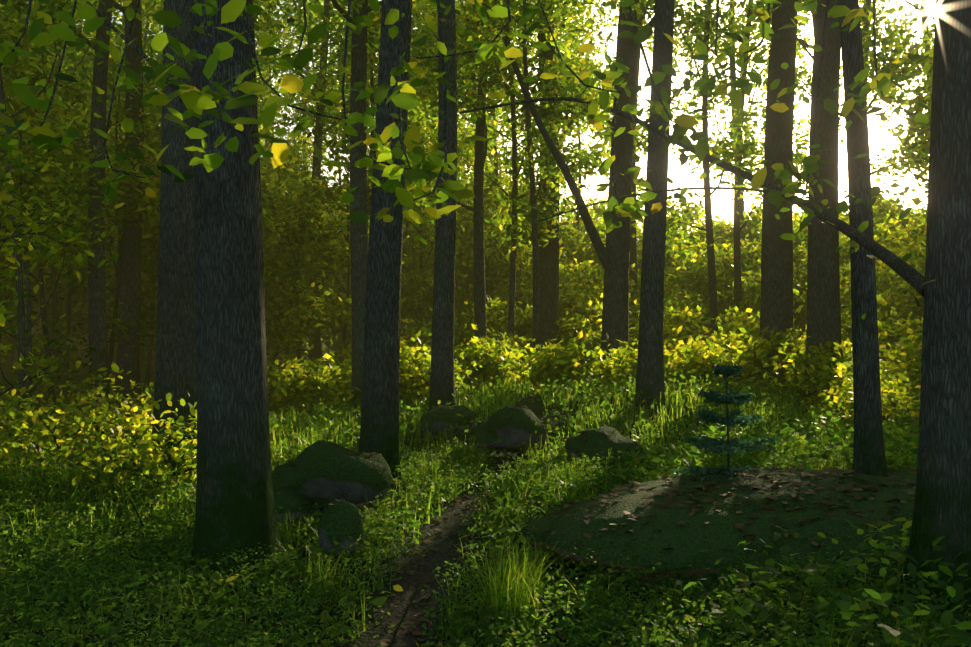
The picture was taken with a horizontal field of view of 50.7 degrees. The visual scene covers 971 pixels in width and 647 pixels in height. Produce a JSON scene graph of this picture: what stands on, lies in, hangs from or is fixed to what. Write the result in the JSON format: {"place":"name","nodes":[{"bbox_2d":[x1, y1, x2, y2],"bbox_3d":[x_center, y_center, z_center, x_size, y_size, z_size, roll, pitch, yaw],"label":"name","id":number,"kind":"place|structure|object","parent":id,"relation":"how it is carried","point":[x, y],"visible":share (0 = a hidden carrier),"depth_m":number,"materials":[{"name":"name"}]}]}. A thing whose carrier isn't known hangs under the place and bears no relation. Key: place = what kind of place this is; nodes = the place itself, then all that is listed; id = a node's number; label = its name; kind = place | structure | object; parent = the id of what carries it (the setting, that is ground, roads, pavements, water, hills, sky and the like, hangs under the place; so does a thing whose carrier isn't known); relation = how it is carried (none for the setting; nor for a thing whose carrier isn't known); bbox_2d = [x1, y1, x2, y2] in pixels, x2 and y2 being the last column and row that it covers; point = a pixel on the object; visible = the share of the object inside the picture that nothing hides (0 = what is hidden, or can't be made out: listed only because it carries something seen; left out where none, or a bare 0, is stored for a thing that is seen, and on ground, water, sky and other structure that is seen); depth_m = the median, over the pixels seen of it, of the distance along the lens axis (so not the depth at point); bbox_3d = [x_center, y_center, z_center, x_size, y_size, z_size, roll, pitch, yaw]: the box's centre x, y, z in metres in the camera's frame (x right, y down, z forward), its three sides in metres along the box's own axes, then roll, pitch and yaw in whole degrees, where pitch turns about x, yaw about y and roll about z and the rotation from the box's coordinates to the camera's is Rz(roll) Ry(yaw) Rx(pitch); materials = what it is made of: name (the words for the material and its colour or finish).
{"place":"outdoors","nodes":[
{"label":"outdoors","id":0,"kind":"place"},
{"bbox_2d":[8,0,935,232],"label":"sky","id":1,"kind":"structure","parent":0,"point":[721,205],"materials":[{"name":"white"}]},
{"bbox_2d":[0,371,966,646],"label":"grass","id":2,"kind":"structure","parent":0,"point":[522,589],"depth_m":9.73,"materials":[{"name":"green plant"}]},
{"bbox_2d":[0,324,968,646],"bbox_3d":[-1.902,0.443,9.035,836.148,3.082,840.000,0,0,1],"label":"ground","id":3,"kind":"structure","parent":0,"point":[430,560],"depth_m":7.34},
{"bbox_2d":[273,488,316,528],"bbox_3d":[-1.690,1.602,8.822,0.399,0.333,0.617,0,0,34],"label":"grey rock","id":4,"kind":"object","parent":3,"relation":"on","point":[293,501],"visible":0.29,"depth_m":8.69,"materials":[{"name":"stone"}]},
{"bbox_2d":[272,440,398,509],"bbox_3d":[-1.326,1.372,9.278,1.228,0.623,0.929,0,0,-22],"label":"mossy boulder","id":5,"kind":"object","parent":3,"relation":"on","point":[318,475],"visible":0.71,"depth_m":8.98,"materials":[{"name":"green stone"}]},
{"bbox_2d":[317,496,365,556],"bbox_3d":[-1.044,1.464,7.409,0.289,0.444,0.311,0,0,42],"label":"pointed rock","id":6,"kind":"object","parent":3,"relation":"on","point":[340,515],"visible":0.85,"depth_m":7.33,"materials":[{"name":"green stone"}]},
{"bbox_2d":[13,360,689,646],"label":"dead branches","id":7,"kind":"object","parent":3,"relation":"on","point":[577,402],"visible":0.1,"depth_m":11.14,"materials":[{"name":"brown wood"}]},
{"bbox_2d":[418,405,475,434],"bbox_3d":[-0.491,1.226,12.997,0.588,0.369,0.738,0,0,44],"label":"mossy rock","id":8,"kind":"object","parent":3,"relation":"on","point":[444,414],"visible":0.75,"depth_m":12.79,"materials":[{"name":"green stone"}]},
{"bbox_2d":[0,0,932,415],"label":"understory leaves","id":9,"kind":"object","parent":3,"relation":"on","point":[898,332],"visible":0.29,"depth_m":19.84,"materials":[{"name":"green plant"}]},
{"bbox_2d":[0,1,932,509],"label":"understory leaves","id":10,"kind":"object","parent":3,"relation":"on","point":[894,383],"visible":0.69,"depth_m":11.01,"materials":[{"name":"green plant"}]},
{"bbox_2d":[3,403,938,646],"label":"leaf litter","id":11,"kind":"object","parent":3,"relation":"on","point":[695,508],"visible":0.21,"depth_m":7.34,"materials":[{"name":"plant"}]},
{"bbox_2d":[0,0,970,636],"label":"forest trunks","id":12,"kind":"object","parent":3,"relation":"on","point":[212,358],"visible":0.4,"depth_m":10.62,"materials":[{"name":"brown plant"}]},
{"bbox_2d":[0,0,934,267],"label":"canopy leaves","id":13,"kind":"object","parent":12,"relation":"attached to","point":[564,22],"visible":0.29,"depth_m":21.33,"materials":[{"name":"green plant"}]},
{"bbox_2d":[0,0,937,318],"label":"tree leaves","id":14,"kind":"object","parent":12,"relation":"attached to","point":[196,104],"visible":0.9,"depth_m":5.86,"materials":[{"name":"green plant"}]},
{"bbox_2d":[0,322,970,646],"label":"ground cover leaves","id":15,"kind":"object","parent":3,"relation":"on","point":[40,620],"visible":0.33,"depth_m":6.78,"materials":[{"name":"green plant"}]},
{"bbox_2d":[473,406,550,452],"bbox_3d":[0.325,1.235,12.090,0.974,0.571,0.874,0,0,-10],"label":"mossy rock","id":16,"kind":"object","parent":3,"relation":"on","point":[507,425],"visible":0.81,"depth_m":11.76,"materials":[{"name":"green stone"}]},
{"bbox_2d":[565,425,643,470],"bbox_3d":[1.219,1.282,10.548,0.862,0.442,0.740,0,0,-42],"label":"mossy rock","id":17,"kind":"object","parent":3,"relation":"on","point":[590,448],"visible":0.58,"depth_m":10.36,"materials":[{"name":"green stone"}]},
{"bbox_2d":[520,468,914,602],"bbox_3d":[1.838,1.434,7.506,3.230,0.514,2.306,-3,5,8],"label":"rock slab","id":18,"kind":"object","parent":3,"relation":"on","point":[686,542],"visible":0.58,"depth_m":6.92,"materials":[{"name":"stone"}]},
{"bbox_2d":[671,364,778,484],"bbox_3d":[1.966,0.930,8.246,0.898,1.229,0.978,0,0,1],"label":"spruce sapling","id":19,"kind":"object","parent":3,"relation":"on","point":[734,417],"depth_m":8.16,"materials":[{"name":"green plant"}]},
{"bbox_2d":[757,362,792,384],"bbox_3d":[4.930,0.829,17.294,0.735,0.448,0.764,0,0,-1],"label":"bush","id":20,"kind":"object","parent":3,"relation":"on","point":[767,368],"visible":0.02,"depth_m":17.05,"materials":[{"name":"green plant"}]}
]}

